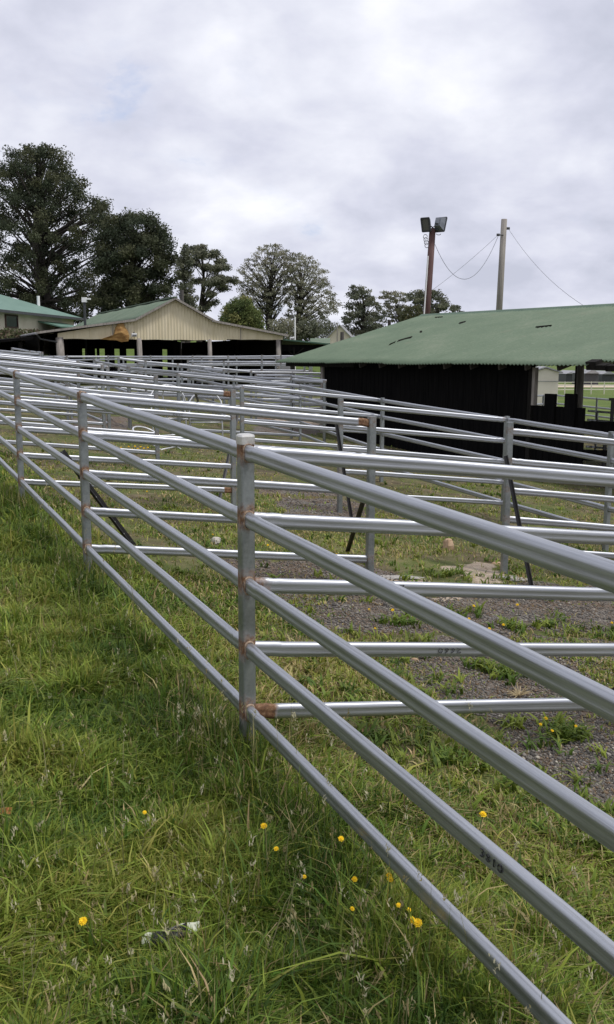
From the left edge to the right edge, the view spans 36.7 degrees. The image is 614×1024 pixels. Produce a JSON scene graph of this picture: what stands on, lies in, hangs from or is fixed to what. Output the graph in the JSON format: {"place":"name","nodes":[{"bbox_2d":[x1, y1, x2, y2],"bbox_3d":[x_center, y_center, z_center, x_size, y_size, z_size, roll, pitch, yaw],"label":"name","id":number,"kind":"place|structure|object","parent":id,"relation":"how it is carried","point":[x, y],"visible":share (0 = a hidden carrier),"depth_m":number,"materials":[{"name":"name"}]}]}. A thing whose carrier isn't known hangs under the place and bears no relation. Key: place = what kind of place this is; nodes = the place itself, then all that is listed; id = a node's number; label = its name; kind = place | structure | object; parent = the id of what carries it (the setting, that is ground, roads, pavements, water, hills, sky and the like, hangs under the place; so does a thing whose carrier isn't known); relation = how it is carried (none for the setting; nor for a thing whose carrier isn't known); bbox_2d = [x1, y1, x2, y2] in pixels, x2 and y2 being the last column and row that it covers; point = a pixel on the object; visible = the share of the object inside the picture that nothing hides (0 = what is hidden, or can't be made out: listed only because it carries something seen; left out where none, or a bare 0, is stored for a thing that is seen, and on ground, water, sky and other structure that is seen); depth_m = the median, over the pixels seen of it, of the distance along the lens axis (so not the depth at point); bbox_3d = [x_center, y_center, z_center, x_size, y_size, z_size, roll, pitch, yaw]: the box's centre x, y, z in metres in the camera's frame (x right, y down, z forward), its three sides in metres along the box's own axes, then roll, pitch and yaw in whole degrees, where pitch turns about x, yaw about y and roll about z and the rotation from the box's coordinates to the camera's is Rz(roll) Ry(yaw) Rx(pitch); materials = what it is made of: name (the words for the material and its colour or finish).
{"place":"outdoors","nodes":[
{"label":"outdoors","id":0,"kind":"place"},
{"bbox_2d":[0,391,613,1023],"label":"grass","id":1,"kind":"structure","parent":0,"point":[264,885],"depth_m":2.94,"materials":[{"name":"green plant"}]},
{"bbox_2d":[0,807,11,814],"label":"dead leaf","id":2,"kind":"object","parent":1,"relation":"on","point":[7,810],"visible":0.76,"depth_m":2.93,"materials":[{"name":"brown plant"}]},
{"bbox_2d":[79,917,95,945],"bbox_3d":[-0.541,1.043,2.291,0.023,0.140,0.024,12,44,20],"label":"dandelion","id":3,"kind":"object","parent":1,"relation":"on","point":[82,920],"visible":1,"depth_m":2.25,"materials":[{"name":"yellow plant"}]},
{"bbox_2d":[142,921,199,945],"bbox_3d":[-0.356,1.101,2.411,0.158,0.037,0.045,-2,10,-13],"label":"litter wrapper","id":4,"kind":"object","parent":1,"relation":"on","point":[191,924],"visible":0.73,"depth_m":2.41,"materials":[{"name":"white plastic"}]},
{"bbox_2d":[260,823,266,840],"bbox_3d":[-0.131,0.993,2.802,0.023,0.134,0.023,10,32,14],"label":"dandelion","id":5,"kind":"object","parent":1,"relation":"on","point":[262,825],"visible":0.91,"depth_m":2.77,"materials":[{"name":"yellow plant"}]},
{"bbox_2d":[338,836,343,853],"bbox_3d":[0.095,1.016,2.783,0.020,0.122,0.021,11,36,4],"label":"dandelion","id":6,"kind":"object","parent":1,"relation":"on","point":[340,838],"visible":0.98,"depth_m":2.75,"materials":[{"name":"yellow plant"}]},
{"bbox_2d":[352,876,356,891],"bbox_3d":[0.129,1.051,2.586,0.018,0.109,0.019,-5,42,-9],"label":"dandelion","id":7,"kind":"object","parent":1,"relation":"on","point":[354,878],"visible":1,"depth_m":2.55,"materials":[{"name":"yellow plant"}]},
{"bbox_2d":[414,918,421,932],"bbox_3d":[0.292,1.107,2.418,0.025,0.152,0.026,-8,40,2],"label":"dandelion","id":8,"kind":"object","parent":1,"relation":"on","point":[417,922],"visible":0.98,"depth_m":2.37,"materials":[{"name":"yellow plant"}]},
{"bbox_2d":[479,811,486,830],"bbox_3d":[0.559,1.041,3.022,0.026,0.158,0.027,7,27,-4],"label":"dandelion","id":9,"kind":"object","parent":1,"relation":"on","point":[482,814],"visible":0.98,"depth_m":2.99,"materials":[{"name":"yellow plant"}]},
{"bbox_2d":[0,340,613,816],"bbox_3d":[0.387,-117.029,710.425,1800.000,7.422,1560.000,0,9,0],"label":"ground","id":10,"kind":"structure","parent":0,"point":[448,560],"depth_m":8.86,"materials":[{"name":"soil"}]},
{"bbox_2d":[0,337,33,361],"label":"lean to shed","id":11,"kind":"object","parent":10,"relation":"on","point":[8,347],"visible":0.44,"depth_m":43.26,"materials":[{"name":"metal"}]},
{"bbox_2d":[0,350,42,397],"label":"yard fence","id":12,"kind":"object","parent":10,"relation":"on","point":[24,353],"visible":0.3,"depth_m":23.20,"materials":[{"name":"silver metal"}]},
{"bbox_2d":[0,327,47,345],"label":"shrub","id":13,"kind":"object","parent":10,"relation":"on","point":[5,333],"visible":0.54,"depth_m":48.38,"materials":[{"name":"green plant"}]},
{"bbox_2d":[11,347,44,393],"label":"yard fence","id":14,"kind":"object","parent":10,"relation":"on","point":[12,348],"visible":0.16,"depth_m":27.73,"materials":[{"name":"silver metal"}]},
{"bbox_2d":[0,352,69,419],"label":"yard fence","id":15,"kind":"object","parent":10,"relation":"on","point":[37,394],"visible":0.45,"depth_m":18.85,"materials":[{"name":"grey metal"}]},
{"bbox_2d":[0,354,79,416],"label":"yard fence","id":16,"kind":"object","parent":10,"relation":"on","point":[48,399],"visible":0.41,"depth_m":17.59,"materials":[{"name":"grey metal"}]},
{"bbox_2d":[0,294,86,354],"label":"farm house","id":17,"kind":"structure","parent":10,"relation":"on","point":[15,314],"depth_m":59.51,"materials":[{"name":"green metal"}]},
{"bbox_2d":[4,314,18,328],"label":"window","id":18,"kind":"structure","parent":17,"relation":"in","point":[11,321],"depth_m":55.93,"materials":[{"name":"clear glass"}]},
{"bbox_2d":[0,355,105,427],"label":"yard fence","id":19,"kind":"object","parent":10,"relation":"on","point":[101,368],"visible":0.41,"depth_m":15.80,"materials":[{"name":"grey metal"}]},
{"bbox_2d":[0,141,118,324],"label":"pine tree","id":20,"kind":"object","parent":10,"relation":"on","point":[42,206],"visible":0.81,"depth_m":94.41,"materials":[{"name":"green plant"}]},
{"bbox_2d":[0,361,159,467],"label":"yard fence","id":21,"kind":"object","parent":10,"relation":"on","point":[156,452],"visible":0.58,"depth_m":12.14,"materials":[{"name":"silver metal"}]},
{"bbox_2d":[53,356,110,428],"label":"yard fence","id":22,"kind":"object","parent":10,"relation":"on","point":[108,422],"visible":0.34,"depth_m":17.84,"materials":[{"name":"grey metal"}]},
{"bbox_2d":[81,297,90,374],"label":"lamp pole","id":23,"kind":"object","parent":10,"relation":"on","point":[84,300],"visible":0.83,"depth_m":50.87,"materials":[{"name":"grey metal"}]},
{"bbox_2d":[60,449,135,544],"bbox_3d":[-1.599,-0.056,7.255,0.669,0.910,0.048,-7,12,-37],"label":"star picket","id":24,"kind":"object","parent":10,"relation":"on","point":[114,520],"visible":0.47,"depth_m":7.26,"materials":[{"name":"black paint"}]},
{"bbox_2d":[95,360,128,426],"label":"yard fence","id":25,"kind":"object","parent":10,"relation":"on","point":[115,365],"visible":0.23,"depth_m":20.20,"materials":[{"name":"grey metal"}]},
{"bbox_2d":[72,207,180,320],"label":"pine tree","id":26,"kind":"object","parent":10,"relation":"on","point":[122,267],"visible":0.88,"depth_m":87.37,"materials":[{"name":"green plant"}]},
{"bbox_2d":[19,371,236,505],"bbox_3d":[-1.715,-0.528,9.152,2.187,1.718,0.066,-5,11,-27],"label":"yard fence","id":27,"kind":"object","parent":10,"relation":"on","point":[231,395],"visible":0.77,"depth_m":9.16,"materials":[{"name":"silver metal"}]},
{"bbox_2d":[19,296,292,384],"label":"open barn","id":28,"kind":"structure","parent":10,"relation":"on","point":[157,326],"depth_m":46.60,"materials":[{"name":"beige metal"}]},
{"bbox_2d":[102,323,129,341],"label":"rusted flap","id":29,"kind":"object","parent":28,"relation":"attached to","point":[121,333],"visible":1,"depth_m":44.12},
{"bbox_2d":[132,426,180,449],"bbox_3d":[-2.584,-1.242,15.637,0.724,0.412,0.580,4,10,21],"label":"tube frame","id":30,"kind":"object","parent":10,"relation":"on","point":[152,431],"visible":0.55,"depth_m":15.78,"materials":[{"name":"white metal"}]},
{"bbox_2d":[150,384,186,435],"bbox_3d":[-2.570,-1.843,17.150,0.650,1.043,0.486,-3,10,-17],"label":"tube frame","id":31,"kind":"object","parent":10,"relation":"on","point":[169,418],"visible":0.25,"depth_m":17.14,"materials":[{"name":"grey metal"}]},
{"bbox_2d":[162,384,190,433],"bbox_3d":[-2.416,-1.840,17.175,0.530,1.061,0.385,5,11,28],"label":"tube frame","id":32,"kind":"object","parent":10,"relation":"on","point":[184,400],"visible":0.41,"depth_m":17.11,"materials":[{"name":"grey metal"}]},
{"bbox_2d":[44,355,310,406],"bbox_3d":[-4.226,-4.207,30.896,8.843,2.093,0.394,-2,10,-13],"label":"yard fence","id":33,"kind":"object","parent":10,"relation":"on","point":[192,357],"visible":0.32,"depth_m":30.80,"materials":[{"name":"grey metal"}]},
{"bbox_2d":[127,366,233,428],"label":"yard fence","id":34,"kind":"object","parent":10,"relation":"on","point":[129,368],"visible":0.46,"depth_m":19.72,"materials":[{"name":"grey metal"}]},
{"bbox_2d":[137,363,225,414],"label":"yard fence","id":35,"kind":"object","parent":10,"relation":"on","point":[182,367],"visible":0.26,"depth_m":25.09,"materials":[{"name":"grey metal"}]},
{"bbox_2d":[180,290,184,348],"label":"yard pole","id":36,"kind":"object","parent":10,"relation":"on","point":[181,295],"visible":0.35,"depth_m":68.23,"materials":[{"name":"grey metal"}]},
{"bbox_2d":[117,357,251,418],"bbox_3d":[-3.191,-3.128,24.728,3.796,2.005,0.116,-5,11,-29],"label":"yard fence","id":37,"kind":"object","parent":10,"relation":"on","point":[145,362],"visible":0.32,"depth_m":24.32,"materials":[{"name":"grey metal"}]},
{"bbox_2d":[59,357,311,398],"bbox_3d":[-4.532,-4.870,34.673,9.471,1.891,0.054,0,9,0],"label":"yard fence","id":38,"kind":"object","parent":10,"relation":"on","point":[201,359],"visible":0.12,"depth_m":34.53,"materials":[{"name":"grey metal"}]},
{"bbox_2d":[173,243,201,342],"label":"pine tree","id":39,"kind":"object","parent":10,"relation":"on","point":[184,272],"visible":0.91,"depth_m":85.11,"materials":[{"name":"green plant"}]},
{"bbox_2d":[189,394,222,435],"bbox_3d":[-1.940,-1.820,17.725,0.650,0.971,0.399,-1,10,-8],"label":"tube frame","id":40,"kind":"object","parent":10,"relation":"on","point":[221,422],"visible":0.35,"depth_m":17.72,"materials":[{"name":"white metal"}]},
{"bbox_2d":[189,244,239,341],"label":"pine tree","id":41,"kind":"object","parent":10,"relation":"on","point":[218,281],"visible":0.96,"depth_m":92.28,"materials":[{"name":"green plant"}]},
{"bbox_2d":[211,537,220,543],"bbox_3d":[-0.785,0.238,7.913,0.098,0.053,0.092,0,9,0],"label":"rock","id":42,"kind":"object","parent":10,"relation":"on","point":[217,539],"visible":0.85,"depth_m":7.89,"materials":[{"name":"beige stone"}]},
{"bbox_2d":[218,415,238,498],"bbox_3d":[-0.921,-0.633,10.791,0.041,1.052,1.167,1,10,8],"label":"star picket","id":43,"kind":"object","parent":10,"relation":"on","point":[225,470],"visible":0.31,"depth_m":10.75,"materials":[{"name":"black paint"}]},
{"bbox_2d":[87,393,375,572],"bbox_3d":[-0.485,0.022,6.425,2.057,1.714,0.054,-3,10,-18],"label":"yard fence","id":44,"kind":"object","parent":10,"relation":"on","point":[369,423],"visible":0.5,"depth_m":6.30,"materials":[{"name":"silver metal"}]},
{"bbox_2d":[176,373,299,436],"bbox_3d":[-1.267,-1.945,17.956,2.862,1.506,0.054,-7,12,-38],"label":"yard fence","id":45,"kind":"object","parent":10,"relation":"on","point":[178,375],"visible":0.54,"depth_m":18.08,"materials":[{"name":"grey metal"}]},
{"bbox_2d":[218,295,267,340],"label":"leafy tree","id":46,"kind":"object","parent":10,"relation":"on","point":[240,310],"visible":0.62,"depth_m":63.69,"materials":[{"name":"green plant"}]},
{"bbox_2d":[187,360,305,406],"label":"yard fence","id":47,"kind":"object","parent":10,"relation":"on","point":[224,362],"visible":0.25,"depth_m":27.82,"materials":[{"name":"grey metal"}]},
{"bbox_2d":[233,243,296,330],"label":"gum tree","id":48,"kind":"object","parent":10,"relation":"on","point":[270,299],"visible":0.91,"depth_m":96.72,"materials":[{"name":"green plant"}]},
{"bbox_2d":[237,376,325,441],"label":"yard fence","id":49,"kind":"object","parent":10,"relation":"on","point":[291,380],"visible":0.48,"depth_m":20.81,"materials":[{"name":"grey metal"}]},
{"bbox_2d":[233,339,329,371],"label":"awning shed","id":50,"kind":"structure","parent":10,"relation":"on","point":[292,347],"depth_m":48.08,"materials":[{"name":"metal"}]},
{"bbox_2d":[267,317,302,338],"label":"shrub","id":51,"kind":"object","parent":10,"relation":"on","point":[284,327],"visible":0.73,"depth_m":81.80,"materials":[{"name":"green plant"}]},
{"bbox_2d":[282,355,289,377],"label":"pale panel","id":52,"kind":"object","parent":10,"relation":"on","point":[285,367],"visible":0.11,"depth_m":61.23,"materials":[{"name":"grey metal"}]},
{"bbox_2d":[252,371,320,408],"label":"yard fence","id":53,"kind":"object","parent":10,"relation":"on","point":[265,372],"visible":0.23,"depth_m":26.17,"materials":[{"name":"grey metal"}]},
{"bbox_2d":[255,374,320,418],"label":"yard fence","id":54,"kind":"object","parent":10,"relation":"on","point":[282,375],"visible":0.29,"depth_m":24.24,"materials":[{"name":"grey metal"}]},
{"bbox_2d":[294,317,295,369],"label":"yard pole","id":55,"kind":"object","parent":10,"relation":"on","point":[295,331],"visible":0.35,"depth_m":68.66,"materials":[{"name":"white paint"}]},
{"bbox_2d":[0,366,613,1023],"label":"yard fence","id":56,"kind":"object","parent":10,"relation":"on","point":[556,910],"visible":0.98,"depth_m":2.60,"materials":[{"name":"silver metal"}]},
{"bbox_2d":[254,445,613,718],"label":"yard fence","id":57,"kind":"object","parent":56,"relation":"attached to","point":[368,525],"visible":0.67,"depth_m":3.71,"materials":[{"name":"silver metal"}]},
{"bbox_2d":[0,446,613,1023],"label":"broadleaf weeds","id":58,"kind":"object","parent":10,"relation":"on","point":[564,732],"visible":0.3,"depth_m":4.08,"materials":[{"name":"green plant"}]},
{"bbox_2d":[290,375,326,423],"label":"yard fence","id":59,"kind":"object","parent":10,"relation":"on","point":[299,377],"visible":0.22,"depth_m":22.15,"materials":[{"name":"grey metal"}]},
{"bbox_2d":[240,385,377,448],"bbox_3d":[0.099,-1.158,13.788,2.349,1.488,0.054,-4,10,-26],"label":"yard fence","id":60,"kind":"object","parent":10,"relation":"on","point":[254,405],"visible":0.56,"depth_m":13.62,"materials":[{"name":"silver metal"}]},
{"bbox_2d":[279,252,342,339],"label":"gum tree","id":61,"kind":"object","parent":10,"relation":"on","point":[300,309],"visible":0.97,"depth_m":96.70,"materials":[{"name":"green plant"}]},
{"bbox_2d":[296,319,325,340],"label":"shrub","id":62,"kind":"object","parent":10,"relation":"on","point":[310,330],"visible":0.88,"depth_m":81.98,"materials":[{"name":"green plant"}]},
{"bbox_2d":[314,318,336,337],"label":"shrub","id":63,"kind":"object","parent":10,"relation":"on","point":[330,326],"visible":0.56,"depth_m":125.03,"materials":[{"name":"green plant"}]},
{"bbox_2d":[310,324,353,343],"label":"cottage","id":64,"kind":"structure","parent":10,"relation":"on","point":[331,338],"depth_m":98.35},
{"bbox_2d":[340,332,343,340],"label":"yard pole","id":65,"kind":"object","parent":10,"relation":"on","point":[341,335],"visible":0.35,"depth_m":58.87,"materials":[{"name":"grey"}]},
{"bbox_2d":[333,415,352,516],"bbox_3d":[0.415,-0.442,10.199,0.041,1.245,0.357,-7,12,-39],"label":"star picket","id":66,"kind":"object","parent":10,"relation":"on","point":[343,469],"visible":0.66,"depth_m":10.20,"materials":[{"name":"black paint"}]},
{"bbox_2d":[345,502,364,551],"bbox_3d":[0.414,0.029,7.474,0.041,1.025,1.490,-1,9,-5],"label":"star picket","id":67,"kind":"object","parent":10,"relation":"on","point":[352,534],"visible":0.24,"depth_m":7.78,"materials":[{"name":"black paint"}]},
{"bbox_2d":[341,284,387,335],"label":"pine tree","id":68,"kind":"object","parent":10,"relation":"on","point":[368,319],"visible":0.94,"depth_m":106.88,"materials":[{"name":"green plant"}]},
{"bbox_2d":[377,290,408,322],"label":"pine tree","id":69,"kind":"object","parent":10,"relation":"on","point":[393,317],"visible":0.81,"depth_m":111.91,"materials":[{"name":"green plant"}]},
{"bbox_2d":[189,369,613,551],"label":"yard fence","id":70,"kind":"object","parent":10,"relation":"on","point":[607,508],"visible":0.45,"depth_m":12.04,"materials":[{"name":"silver metal"}]},
{"bbox_2d":[380,575,424,579],"bbox_3d":[0.715,0.514,7.311,0.441,0.011,0.152,0,9,0],"label":"concrete footing","id":71,"kind":"object","parent":10,"relation":"on","point":[393,576],"visible":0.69,"depth_m":7.30,"materials":[{"name":"grey concrete"}]},
{"bbox_2d":[395,304,422,321],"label":"shrub","id":72,"kind":"object","parent":10,"relation":"on","point":[407,315],"visible":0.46,"depth_m":87.66,"materials":[{"name":"green plant"}]},
{"bbox_2d":[337,398,505,512],"bbox_3d":[1.354,-0.556,10.721,2.146,1.532,0.054,-3,10,-20],"label":"yard fence","id":73,"kind":"object","parent":10,"relation":"on","point":[341,403],"visible":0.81,"depth_m":10.69,"materials":[{"name":"silver metal"}]},
{"bbox_2d":[399,289,463,321],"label":"pine tree","id":74,"kind":"object","parent":10,"relation":"on","point":[441,306],"visible":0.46,"depth_m":108.31,"materials":[{"name":"green plant"}]},
{"bbox_2d":[420,217,446,313],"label":"floodlight pole","id":75,"kind":"object","parent":10,"relation":"on","point":[439,224],"visible":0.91,"depth_m":40.53,"materials":[{"name":"brown metal"}]},
{"bbox_2d":[275,303,613,463],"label":"black shed","id":76,"kind":"structure","parent":10,"relation":"on","point":[487,362],"depth_m":20.42,"materials":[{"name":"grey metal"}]},
{"bbox_2d":[442,538,453,549],"bbox_3d":[1.344,0.299,8.794,0.102,0.104,0.122,0,9,0],"label":"rock","id":77,"kind":"object","parent":10,"relation":"on","point":[447,543],"visible":0.97,"depth_m":8.75,"materials":[{"name":"stone"}]},
{"bbox_2d":[496,219,509,309],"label":"wire pole","id":78,"kind":"object","parent":10,"relation":"on","point":[501,269],"visible":0.83,"depth_m":43.56,"materials":[{"name":"grey wood"}]},
{"bbox_2d":[435,237,497,278],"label":"overhead wire","id":79,"kind":"object","parent":78,"relation":"attached to","point":[472,276],"visible":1,"depth_m":41.95,"materials":[{"name":"grey metal"}]},
{"bbox_2d":[509,230,580,303],"bbox_3d":[9.595,-10.232,37.831,0.012,4.274,12.008,0,9,-1],"label":"overhead wire","id":80,"kind":"object","parent":78,"relation":"attached to","point":[543,273],"visible":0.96,"depth_m":37.31,"materials":[{"name":"black metal"}]},
{"bbox_2d":[494,575,527,581],"bbox_3d":[1.680,0.555,7.804,0.363,0.021,0.194,0,9,0],"label":"concrete footing","id":81,"kind":"object","parent":10,"relation":"on","point":[511,577],"visible":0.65,"depth_m":7.76,"materials":[{"name":"grey concrete"}]},
{"bbox_2d":[504,455,533,584],"bbox_3d":[1.769,0.125,7.659,0.041,1.157,0.481,-4,10,-25],"label":"star picket","id":82,"kind":"object","parent":10,"relation":"on","point":[518,521],"visible":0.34,"depth_m":7.68,"materials":[{"name":"black paint"}]},
{"bbox_2d":[537,366,562,402],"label":"cream hut","id":83,"kind":"object","parent":10,"relation":"on","point":[548,377],"visible":0.54,"depth_m":42.49,"materials":[{"name":"beige metal"}]},
{"bbox_2d":[500,422,613,573],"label":"yard fence","id":84,"kind":"object","parent":10,"relation":"on","point":[510,433],"visible":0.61,"depth_m":7.92,"materials":[{"name":"silver metal"}]},
{"bbox_2d":[558,370,572,381],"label":"distant shed","id":85,"kind":"structure","parent":10,"relation":"on","point":[565,376],"depth_m":186.65,"materials":[{"name":"grey metal"}]},
{"bbox_2d":[537,395,610,436],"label":"yard fence","id":86,"kind":"object","parent":10,"relation":"on","point":[596,407],"visible":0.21,"depth_m":30.00,"materials":[{"name":"silver metal"}]},
{"bbox_2d":[572,369,598,384],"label":"distant shed","id":87,"kind":"structure","parent":10,"relation":"on","point":[591,375],"depth_m":165.82,"materials":[{"name":"grey metal"}]},
{"bbox_2d":[558,385,613,393],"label":"rail fence","id":88,"kind":"object","parent":10,"relation":"on","point":[591,389],"visible":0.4,"depth_m":105.55,"materials":[{"name":"white wood"}]},
{"bbox_2d":[582,398,613,486],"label":"timber pen","id":89,"kind":"object","parent":10,"relation":"on","point":[603,426],"visible":0.41,"depth_m":17.14,"materials":[{"name":"black paint"}]},
{"bbox_2d":[586,410,609,449],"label":"yard fence","id":90,"kind":"object","parent":10,"relation":"on","point":[595,447],"visible":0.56,"depth_m":24.89,"materials":[{"name":"silver metal"}]},
{"bbox_2d":[596,370,613,381],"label":"distant shed","id":91,"kind":"structure","parent":10,"relation":"on","point":[606,376],"depth_m":185.62,"materials":[{"name":"grey metal"}]},
{"bbox_2d":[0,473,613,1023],"bbox_3d":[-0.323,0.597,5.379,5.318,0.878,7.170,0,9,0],"label":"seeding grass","id":92,"kind":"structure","parent":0,"point":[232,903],"depth_m":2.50,"materials":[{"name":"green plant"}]},
{"bbox_2d":[0,0,613,340],"label":"sky","id":93,"kind":"structure","parent":0,"point":[326,130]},
{"bbox_2d":[224,431,613,805],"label":"gravel","id":94,"kind":"structure","parent":0,"point":[609,775],"depth_m":5.08,"materials":[{"name":"grey gravel"}]},
{"bbox_2d":[506,683,532,696],"bbox_3d":[1.104,0.924,4.791,0.134,0.065,0.119,-4,10,-23],"label":"dry tussock","id":95,"kind":"object","parent":94,"relation":"on","point":[519,693],"visible":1,"depth_m":4.79,"materials":[{"name":"plant"}]},
{"bbox_2d":[558,384,613,386],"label":"dirt road","id":96,"kind":"structure","parent":0,"point":[584,386],"depth_m":153.93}
]}

